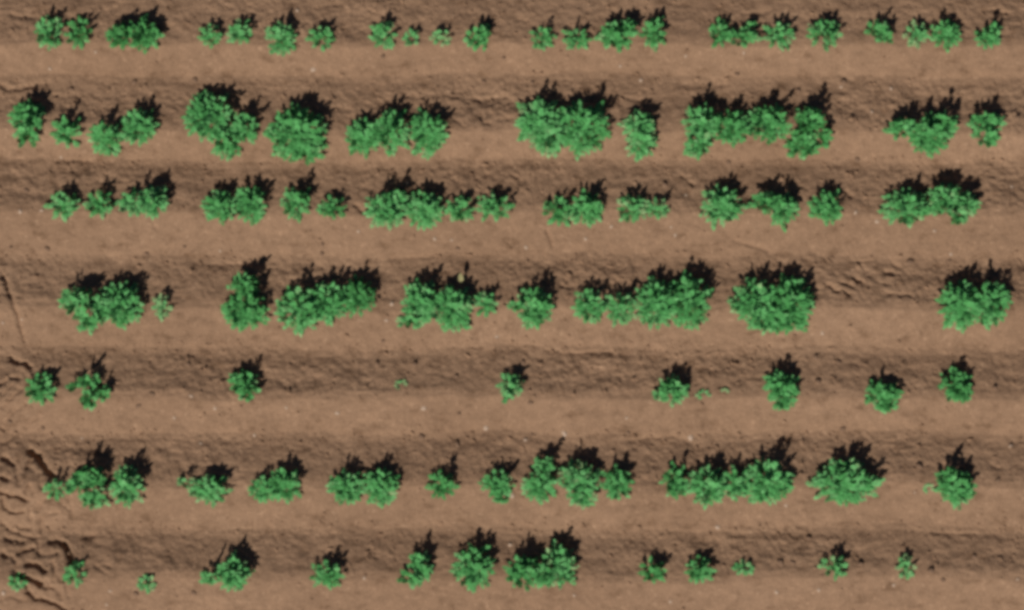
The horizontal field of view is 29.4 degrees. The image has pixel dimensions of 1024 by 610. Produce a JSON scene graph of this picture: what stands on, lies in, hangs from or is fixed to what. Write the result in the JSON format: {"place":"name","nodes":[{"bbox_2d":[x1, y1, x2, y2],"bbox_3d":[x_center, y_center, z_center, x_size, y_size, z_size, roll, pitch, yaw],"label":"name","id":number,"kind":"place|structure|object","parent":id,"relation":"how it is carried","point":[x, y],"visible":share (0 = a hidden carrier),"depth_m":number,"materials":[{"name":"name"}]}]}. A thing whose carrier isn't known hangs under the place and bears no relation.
{"place":"outdoors","nodes":[
{"label":"outdoors","id":0,"kind":"place"},
{"bbox_2d":[0,0,1023,609],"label":"ground","id":1,"kind":"structure","parent":0,"point":[96,242],"depth_m":16.05,"materials":[{"name":"soil"}]},
{"bbox_2d":[7,96,45,147],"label":"crop plant","id":2,"kind":"object","parent":1,"relation":"on","point":[28,117],"visible":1,"depth_m":15.92,"materials":[{"name":"green plant"}]},
{"bbox_2d":[25,372,57,405],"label":"crop plant","id":3,"kind":"object","parent":1,"relation":"on","point":[39,390],"visible":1,"depth_m":15.96,"materials":[{"name":"green plant"}]},
{"bbox_2d":[34,13,63,50],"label":"crop plant","id":4,"kind":"object","parent":1,"relation":"on","point":[47,31],"visible":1,"depth_m":15.94,"materials":[{"name":"green plant"}]},
{"bbox_2d":[43,191,79,221],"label":"crop plant","id":5,"kind":"object","parent":1,"relation":"on","point":[66,206],"visible":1,"depth_m":15.94,"materials":[{"name":"green plant"}]},
{"bbox_2d":[49,115,81,147],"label":"crop plant","id":6,"kind":"object","parent":1,"relation":"on","point":[67,131],"visible":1,"depth_m":15.94,"materials":[{"name":"green plant"}]},
{"bbox_2d":[64,15,92,49],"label":"crop plant","id":7,"kind":"object","parent":1,"relation":"on","point":[73,36],"visible":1,"depth_m":15.95,"materials":[{"name":"green plant"}]},
{"bbox_2d":[57,286,111,335],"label":"crop plant","id":8,"kind":"object","parent":1,"relation":"on","point":[77,298],"visible":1,"depth_m":15.90,"materials":[{"name":"green plant"}]},
{"bbox_2d":[65,464,110,509],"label":"crop plant","id":9,"kind":"object","parent":1,"relation":"on","point":[89,482],"visible":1,"depth_m":15.90,"materials":[{"name":"green plant"}]},
{"bbox_2d":[65,373,110,410],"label":"crop plant","id":10,"kind":"object","parent":1,"relation":"on","point":[87,402],"visible":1,"depth_m":15.94,"materials":[{"name":"green plant"}]},
{"bbox_2d":[82,189,117,219],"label":"crop plant","id":11,"kind":"object","parent":1,"relation":"on","point":[99,208],"visible":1,"depth_m":15.95,"materials":[{"name":"green plant"}]},
{"bbox_2d":[85,120,124,156],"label":"crop plant","id":12,"kind":"object","parent":1,"relation":"on","point":[96,133],"visible":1,"depth_m":15.94,"materials":[{"name":"green plant"}]},
{"bbox_2d":[96,281,144,330],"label":"crop plant","id":13,"kind":"object","parent":1,"relation":"on","point":[118,313],"visible":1,"depth_m":15.92,"materials":[{"name":"green plant"}]},
{"bbox_2d":[106,464,145,509],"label":"crop plant","id":14,"kind":"object","parent":1,"relation":"on","point":[124,482],"visible":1,"depth_m":15.92,"materials":[{"name":"green plant"}]},
{"bbox_2d":[104,14,164,53],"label":"crop plant","id":15,"kind":"object","parent":1,"relation":"on","point":[116,32],"visible":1,"depth_m":15.91,"materials":[{"name":"green plant"}]},
{"bbox_2d":[121,107,159,146],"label":"crop plant","id":16,"kind":"object","parent":1,"relation":"on","point":[135,123],"visible":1,"depth_m":15.93,"materials":[{"name":"green plant"}]},
{"bbox_2d":[116,184,169,219],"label":"crop plant","id":17,"kind":"object","parent":1,"relation":"on","point":[149,202],"visible":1,"depth_m":15.91,"materials":[{"name":"green plant"}]},
{"bbox_2d":[177,474,233,507],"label":"crop plant","id":18,"kind":"object","parent":1,"relation":"on","point":[212,486],"visible":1,"depth_m":15.93,"materials":[{"name":"green plant"}]},
{"bbox_2d":[200,189,236,225],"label":"crop plant","id":19,"kind":"object","parent":1,"relation":"on","point":[216,207],"visible":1,"depth_m":15.94,"materials":[{"name":"green plant"}]},
{"bbox_2d":[181,90,259,161],"bbox_3d":[-2.397,-1.480,15.920,0.662,0.273,0.492,43,90,0],"label":"crop plant","id":20,"kind":"object","parent":1,"relation":"on","point":[205,109],"visible":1,"depth_m":15.91,"materials":[{"name":"green plant"}]},
{"bbox_2d":[198,551,254,591],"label":"crop plant","id":21,"kind":"object","parent":1,"relation":"on","point":[230,577],"visible":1,"depth_m":15.92,"materials":[{"name":"green plant"}]},
{"bbox_2d":[225,18,252,44],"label":"crop plant","id":22,"kind":"object","parent":1,"relation":"on","point":[236,30],"visible":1,"depth_m":15.95,"materials":[{"name":"green plant"}]},
{"bbox_2d":[227,369,260,401],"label":"crop plant","id":23,"kind":"object","parent":1,"relation":"on","point":[240,385],"visible":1,"depth_m":15.95,"materials":[{"name":"green plant"}]},
{"bbox_2d":[220,270,270,332],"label":"crop plant","id":24,"kind":"object","parent":1,"relation":"on","point":[245,315],"visible":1,"depth_m":15.91,"materials":[{"name":"green plant"}]},
{"bbox_2d":[230,186,267,225],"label":"crop plant","id":25,"kind":"object","parent":1,"relation":"on","point":[253,204],"visible":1,"depth_m":15.94,"materials":[{"name":"green plant"}]},
{"bbox_2d":[247,475,279,503],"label":"crop plant","id":26,"kind":"object","parent":1,"relation":"on","point":[261,493],"visible":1,"depth_m":15.95,"materials":[{"name":"green plant"}]},
{"bbox_2d":[264,21,297,56],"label":"crop plant","id":27,"kind":"object","parent":1,"relation":"on","point":[278,30],"visible":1,"depth_m":15.93,"materials":[{"name":"green plant"}]},
{"bbox_2d":[266,467,301,504],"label":"crop plant","id":28,"kind":"object","parent":1,"relation":"on","point":[280,485],"visible":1,"depth_m":15.93,"materials":[{"name":"green plant"}]},
{"bbox_2d":[262,103,328,165],"bbox_3d":[-1.765,-1.399,15.922,0.544,0.298,0.520,0,90,0],"label":"crop plant","id":29,"kind":"object","parent":1,"relation":"on","point":[299,146],"visible":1,"depth_m":15.91,"materials":[{"name":"green plant"}]},
{"bbox_2d":[273,285,317,337],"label":"crop plant","id":30,"kind":"object","parent":1,"relation":"on","point":[303,319],"visible":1,"depth_m":15.90,"materials":[{"name":"green plant"}]},
{"bbox_2d":[280,187,310,223],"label":"crop plant","id":31,"kind":"object","parent":1,"relation":"on","point":[298,199],"visible":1,"depth_m":15.93,"materials":[{"name":"green plant"}]},
{"bbox_2d":[305,26,335,51],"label":"crop plant","id":32,"kind":"object","parent":1,"relation":"on","point":[319,35],"visible":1,"depth_m":15.96,"materials":[{"name":"green plant"}]},
{"bbox_2d":[309,559,344,589],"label":"crop plant","id":33,"kind":"object","parent":1,"relation":"on","point":[326,578],"visible":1,"depth_m":15.94,"materials":[{"name":"green plant"}]},
{"bbox_2d":[307,281,347,325],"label":"crop plant","id":34,"kind":"object","parent":1,"relation":"on","point":[329,308],"visible":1,"depth_m":15.91,"materials":[{"name":"green plant"}]},
{"bbox_2d":[315,194,346,219],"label":"crop plant","id":35,"kind":"object","parent":1,"relation":"on","point":[330,207],"visible":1,"depth_m":15.94,"materials":[{"name":"green plant"}]},
{"bbox_2d":[326,468,362,505],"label":"crop plant","id":36,"kind":"object","parent":1,"relation":"on","point":[340,487],"visible":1,"depth_m":15.93,"materials":[{"name":"green plant"}]},
{"bbox_2d":[338,274,376,318],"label":"crop plant","id":37,"kind":"object","parent":1,"relation":"on","point":[352,299],"visible":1,"depth_m":15.93,"materials":[{"name":"green plant"}]},
{"bbox_2d":[344,117,379,158],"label":"crop plant","id":38,"kind":"object","parent":1,"relation":"on","point":[358,137],"visible":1,"depth_m":15.93,"materials":[{"name":"green plant"}]},
{"bbox_2d":[357,467,399,507],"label":"crop plant","id":39,"kind":"object","parent":1,"relation":"on","point":[377,487],"visible":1,"depth_m":15.93,"materials":[{"name":"green plant"}]},
{"bbox_2d":[368,20,397,49],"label":"crop plant","id":40,"kind":"object","parent":1,"relation":"on","point":[380,29],"visible":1,"depth_m":15.95,"materials":[{"name":"green plant"}]},
{"bbox_2d":[363,190,410,230],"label":"crop plant","id":41,"kind":"object","parent":1,"relation":"on","point":[382,211],"visible":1,"depth_m":15.91,"materials":[{"name":"green plant"}]},
{"bbox_2d":[373,107,410,156],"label":"crop plant","id":42,"kind":"object","parent":1,"relation":"on","point":[386,135],"visible":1,"depth_m":15.91,"materials":[{"name":"green plant"}]},
{"bbox_2d":[396,550,433,588],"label":"crop plant","id":43,"kind":"object","parent":1,"relation":"on","point":[420,569],"visible":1,"depth_m":15.94,"materials":[{"name":"green plant"}]},
{"bbox_2d":[395,278,438,329],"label":"crop plant","id":44,"kind":"object","parent":1,"relation":"on","point":[423,298],"visible":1,"depth_m":15.91,"materials":[{"name":"green plant"}]},
{"bbox_2d":[402,190,444,230],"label":"crop plant","id":45,"kind":"object","parent":1,"relation":"on","point":[424,202],"visible":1,"depth_m":15.92,"materials":[{"name":"green plant"}]},
{"bbox_2d":[405,107,449,160],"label":"crop plant","id":46,"kind":"object","parent":1,"relation":"on","point":[426,133],"visible":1,"depth_m":15.93,"materials":[{"name":"green plant"}]},
{"bbox_2d":[424,469,459,499],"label":"crop plant","id":47,"kind":"object","parent":1,"relation":"on","point":[440,491],"visible":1,"depth_m":15.95,"materials":[{"name":"green plant"}]},
{"bbox_2d":[428,283,474,332],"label":"crop plant","id":48,"kind":"object","parent":1,"relation":"on","point":[452,315],"visible":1,"depth_m":15.91,"materials":[{"name":"green plant"}]},
{"bbox_2d":[444,194,475,221],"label":"crop plant","id":49,"kind":"object","parent":1,"relation":"on","point":[455,210],"visible":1,"depth_m":15.95,"materials":[{"name":"green plant"}]},
{"bbox_2d":[449,543,495,592],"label":"crop plant","id":50,"kind":"object","parent":1,"relation":"on","point":[473,574],"visible":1,"depth_m":15.92,"materials":[{"name":"green plant"}]},
{"bbox_2d":[463,23,491,51],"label":"crop plant","id":51,"kind":"object","parent":1,"relation":"on","point":[484,29],"visible":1,"depth_m":15.95,"materials":[{"name":"green plant"}]},
{"bbox_2d":[473,291,498,317],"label":"crop plant","id":52,"kind":"object","parent":1,"relation":"on","point":[485,303],"visible":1,"depth_m":15.96,"materials":[{"name":"green plant"}]},
{"bbox_2d":[476,190,514,221],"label":"crop plant","id":53,"kind":"object","parent":1,"relation":"on","point":[491,206],"visible":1,"depth_m":15.94,"materials":[{"name":"green plant"}]},
{"bbox_2d":[477,468,515,503],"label":"crop plant","id":54,"kind":"object","parent":1,"relation":"on","point":[497,486],"visible":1,"depth_m":15.94,"materials":[{"name":"green plant"}]},
{"bbox_2d":[495,373,525,403],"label":"crop plant","id":55,"kind":"object","parent":1,"relation":"on","point":[514,383],"visible":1,"depth_m":15.95,"materials":[{"name":"green plant"}]},
{"bbox_2d":[502,553,551,591],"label":"crop plant","id":56,"kind":"object","parent":1,"relation":"on","point":[516,572],"visible":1,"depth_m":15.91,"materials":[{"name":"green plant"}]},
{"bbox_2d":[507,285,554,329],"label":"crop plant","id":57,"kind":"object","parent":1,"relation":"on","point":[541,305],"visible":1,"depth_m":15.91,"materials":[{"name":"green plant"}]},
{"bbox_2d":[520,456,557,504],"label":"crop plant","id":58,"kind":"object","parent":1,"relation":"on","point":[540,486],"visible":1,"depth_m":15.93,"materials":[{"name":"green plant"}]},
{"bbox_2d":[514,96,567,158],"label":"crop plant","id":59,"kind":"object","parent":1,"relation":"on","point":[539,118],"visible":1,"depth_m":15.90,"materials":[{"name":"green plant"}]},
{"bbox_2d":[542,195,572,226],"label":"crop plant","id":60,"kind":"object","parent":1,"relation":"on","point":[558,215],"visible":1,"depth_m":15.94,"materials":[{"name":"green plant"}]},
{"bbox_2d":[537,539,578,589],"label":"crop plant","id":61,"kind":"object","parent":1,"relation":"on","point":[560,571],"visible":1,"depth_m":15.92,"materials":[{"name":"green plant"}]},
{"bbox_2d":[557,458,601,509],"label":"crop plant","id":62,"kind":"object","parent":1,"relation":"on","point":[577,479],"visible":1,"depth_m":15.91,"materials":[{"name":"green plant"}]},
{"bbox_2d":[555,100,611,160],"bbox_3d":[0.572,-1.429,15.902,0.494,0.313,0.500,0,90,0],"label":"crop plant","id":63,"kind":"object","parent":1,"relation":"on","point":[576,128],"visible":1,"depth_m":15.91,"materials":[{"name":"green plant"}]},
{"bbox_2d":[566,188,604,227],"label":"crop plant","id":64,"kind":"object","parent":1,"relation":"on","point":[589,214],"visible":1,"depth_m":15.93,"materials":[{"name":"green plant"}]},
{"bbox_2d":[571,288,608,323],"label":"crop plant","id":65,"kind":"object","parent":1,"relation":"on","point":[590,302],"visible":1,"depth_m":15.92,"materials":[{"name":"green plant"}]},
{"bbox_2d":[593,18,638,52],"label":"crop plant","id":66,"kind":"object","parent":1,"relation":"on","point":[617,40],"visible":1,"depth_m":15.92,"materials":[{"name":"green plant"}]},
{"bbox_2d":[598,464,634,500],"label":"crop plant","id":67,"kind":"object","parent":1,"relation":"on","point":[617,480],"visible":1,"depth_m":15.92,"materials":[{"name":"green plant"}]},
{"bbox_2d":[599,291,635,326],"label":"crop plant","id":68,"kind":"object","parent":1,"relation":"on","point":[619,308],"visible":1,"depth_m":15.94,"materials":[{"name":"green plant"}]},
{"bbox_2d":[617,193,648,222],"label":"crop plant","id":69,"kind":"object","parent":1,"relation":"on","point":[637,210],"visible":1,"depth_m":15.94,"materials":[{"name":"green plant"}]},
{"bbox_2d":[616,109,658,162],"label":"crop plant","id":70,"kind":"object","parent":1,"relation":"on","point":[646,125],"visible":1,"depth_m":15.93,"materials":[{"name":"green plant"}]},
{"bbox_2d":[638,16,666,51],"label":"crop plant","id":71,"kind":"object","parent":1,"relation":"on","point":[654,34],"visible":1,"depth_m":15.94,"materials":[{"name":"green plant"}]},
{"bbox_2d":[637,555,667,583],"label":"crop plant","id":72,"kind":"object","parent":1,"relation":"on","point":[655,570],"visible":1,"depth_m":15.95,"materials":[{"name":"green plant"}]},
{"bbox_2d":[633,276,679,329],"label":"crop plant","id":73,"kind":"object","parent":1,"relation":"on","point":[656,305],"visible":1,"depth_m":15.92,"materials":[{"name":"green plant"}]},
{"bbox_2d":[652,372,689,407],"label":"crop plant","id":74,"kind":"object","parent":1,"relation":"on","point":[677,390],"visible":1,"depth_m":15.94,"materials":[{"name":"green plant"}]},
{"bbox_2d":[658,460,689,500],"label":"crop plant","id":75,"kind":"object","parent":1,"relation":"on","point":[674,484],"visible":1,"depth_m":15.94,"materials":[{"name":"green plant"}]},
{"bbox_2d":[662,269,713,329],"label":"crop plant","id":76,"kind":"object","parent":1,"relation":"on","point":[692,299],"visible":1,"depth_m":15.90,"materials":[{"name":"green plant"}]},
{"bbox_2d":[681,103,718,160],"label":"crop plant","id":77,"kind":"object","parent":1,"relation":"on","point":[702,117],"visible":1,"depth_m":15.91,"materials":[{"name":"green plant"}]},
{"bbox_2d":[684,555,716,583],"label":"crop plant","id":78,"kind":"object","parent":1,"relation":"on","point":[700,574],"visible":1,"depth_m":15.96,"materials":[{"name":"green plant"}]},
{"bbox_2d":[684,464,727,509],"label":"crop plant","id":79,"kind":"object","parent":1,"relation":"on","point":[712,484],"visible":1,"depth_m":15.93,"materials":[{"name":"green plant"}]},
{"bbox_2d":[708,17,731,47],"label":"crop plant","id":80,"kind":"object","parent":1,"relation":"on","point":[721,32],"visible":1,"depth_m":15.96,"materials":[{"name":"green plant"}]},
{"bbox_2d":[699,184,749,230],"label":"crop plant","id":81,"kind":"object","parent":1,"relation":"on","point":[723,207],"visible":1,"depth_m":15.92,"materials":[{"name":"green plant"}]},
{"bbox_2d":[709,109,753,147],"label":"crop plant","id":82,"kind":"object","parent":1,"relation":"on","point":[730,125],"visible":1,"depth_m":15.92,"materials":[{"name":"green plant"}]},
{"bbox_2d":[720,465,752,501],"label":"crop plant","id":83,"kind":"object","parent":1,"relation":"on","point":[738,487],"visible":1,"depth_m":15.93,"materials":[{"name":"green plant"}]},
{"bbox_2d":[722,21,762,48],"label":"crop plant","id":84,"kind":"object","parent":1,"relation":"on","point":[751,36],"visible":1,"depth_m":15.94,"materials":[{"name":"green plant"}]},
{"bbox_2d":[727,277,788,334],"bbox_3d":[2.006,0.022,15.912,0.418,0.252,0.514,-35,90,0],"label":"crop plant","id":85,"kind":"object","parent":1,"relation":"on","point":[749,301],"visible":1,"depth_m":15.90,"materials":[{"name":"green plant"}]},
{"bbox_2d":[740,103,792,144],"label":"crop plant","id":86,"kind":"object","parent":1,"relation":"on","point":[767,120],"visible":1,"depth_m":15.91,"materials":[{"name":"green plant"}]},
{"bbox_2d":[742,456,794,505],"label":"crop plant","id":87,"kind":"object","parent":1,"relation":"on","point":[766,484],"visible":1,"depth_m":15.92,"materials":[{"name":"green plant"}]},
{"bbox_2d":[746,191,799,232],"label":"crop plant","id":88,"kind":"object","parent":1,"relation":"on","point":[778,206],"visible":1,"depth_m":15.92,"materials":[{"name":"green plant"}]},
{"bbox_2d":[762,22,795,51],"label":"crop plant","id":89,"kind":"object","parent":1,"relation":"on","point":[780,33],"visible":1,"depth_m":15.95,"materials":[{"name":"green plant"}]},
{"bbox_2d":[762,369,800,410],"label":"crop plant","id":90,"kind":"object","parent":1,"relation":"on","point":[777,388],"visible":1,"depth_m":15.94,"materials":[{"name":"green plant"}]},
{"bbox_2d":[760,272,815,334],"bbox_3d":[2.256,-0.010,15.915,0.450,0.258,0.525,0,90,0],"label":"crop plant","id":91,"kind":"object","parent":1,"relation":"on","point":[796,293],"visible":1,"depth_m":15.91,"materials":[{"name":"green plant"}]},
{"bbox_2d":[782,105,833,159],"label":"crop plant","id":92,"kind":"object","parent":1,"relation":"on","point":[802,140],"visible":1,"depth_m":15.92,"materials":[{"name":"green plant"}]},
{"bbox_2d":[805,18,842,51],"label":"crop plant","id":93,"kind":"object","parent":1,"relation":"on","point":[831,30],"visible":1,"depth_m":15.94,"materials":[{"name":"green plant"}]},
{"bbox_2d":[806,188,843,225],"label":"crop plant","id":94,"kind":"object","parent":1,"relation":"on","point":[828,205],"visible":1,"depth_m":15.92,"materials":[{"name":"green plant"}]},
{"bbox_2d":[805,458,884,506],"bbox_3d":[2.721,1.451,15.917,0.657,0.241,0.412,0,90,0],"label":"crop plant","id":95,"kind":"object","parent":1,"relation":"on","point":[845,485],"visible":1,"depth_m":15.91,"materials":[{"name":"green plant"}]},
{"bbox_2d":[864,19,892,43],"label":"crop plant","id":96,"kind":"object","parent":1,"relation":"on","point":[886,34],"visible":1,"depth_m":15.95,"materials":[{"name":"green plant"}]},
{"bbox_2d":[864,378,904,413],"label":"crop plant","id":97,"kind":"object","parent":1,"relation":"on","point":[885,393],"visible":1,"depth_m":15.94,"materials":[{"name":"green plant"}]},
{"bbox_2d":[877,187,935,227],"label":"crop plant","id":98,"kind":"object","parent":1,"relation":"on","point":[905,204],"visible":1,"depth_m":15.91,"materials":[{"name":"green plant"}]},
{"bbox_2d":[902,19,928,48],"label":"crop plant","id":99,"kind":"object","parent":1,"relation":"on","point":[919,32],"visible":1,"depth_m":15.96,"materials":[{"name":"green plant"}]},
{"bbox_2d":[882,110,958,158],"bbox_3d":[3.349,-1.458,15.905,0.551,0.250,0.440,30,90,0],"label":"crop plant","id":100,"kind":"object","parent":1,"relation":"on","point":[928,135],"visible":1,"depth_m":15.89,"materials":[{"name":"green plant"}]},
{"bbox_2d":[927,19,961,52],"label":"crop plant","id":101,"kind":"object","parent":1,"relation":"on","point":[949,29],"visible":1,"depth_m":15.94,"materials":[{"name":"green plant"}]},
{"bbox_2d":[925,182,981,224],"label":"crop plant","id":102,"kind":"object","parent":1,"relation":"on","point":[949,203],"visible":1,"depth_m":15.90,"materials":[{"name":"green plant"}]},
{"bbox_2d":[933,466,977,510],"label":"crop plant","id":103,"kind":"object","parent":1,"relation":"on","point":[962,489],"visible":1,"depth_m":15.91,"materials":[{"name":"green plant"}]},
{"bbox_2d":[937,366,973,404],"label":"crop plant","id":104,"kind":"object","parent":1,"relation":"on","point":[963,395],"visible":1,"depth_m":15.94,"materials":[{"name":"green plant"}]},
{"bbox_2d":[934,279,1013,333],"bbox_3d":[3.765,0.014,15.875,0.646,0.295,0.446,0,90,0],"label":"crop plant","id":105,"kind":"object","parent":1,"relation":"on","point":[958,301],"visible":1,"depth_m":15.90,"materials":[{"name":"green plant"}]},
{"bbox_2d":[966,111,1006,148],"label":"crop plant","id":106,"kind":"object","parent":1,"relation":"on","point":[991,137],"visible":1,"depth_m":15.93,"materials":[{"name":"green plant"}]},
{"bbox_2d":[973,21,1002,48],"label":"crop plant","id":107,"kind":"object","parent":1,"relation":"on","point":[993,37],"visible":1,"depth_m":15.93,"materials":[{"name":"green plant"}]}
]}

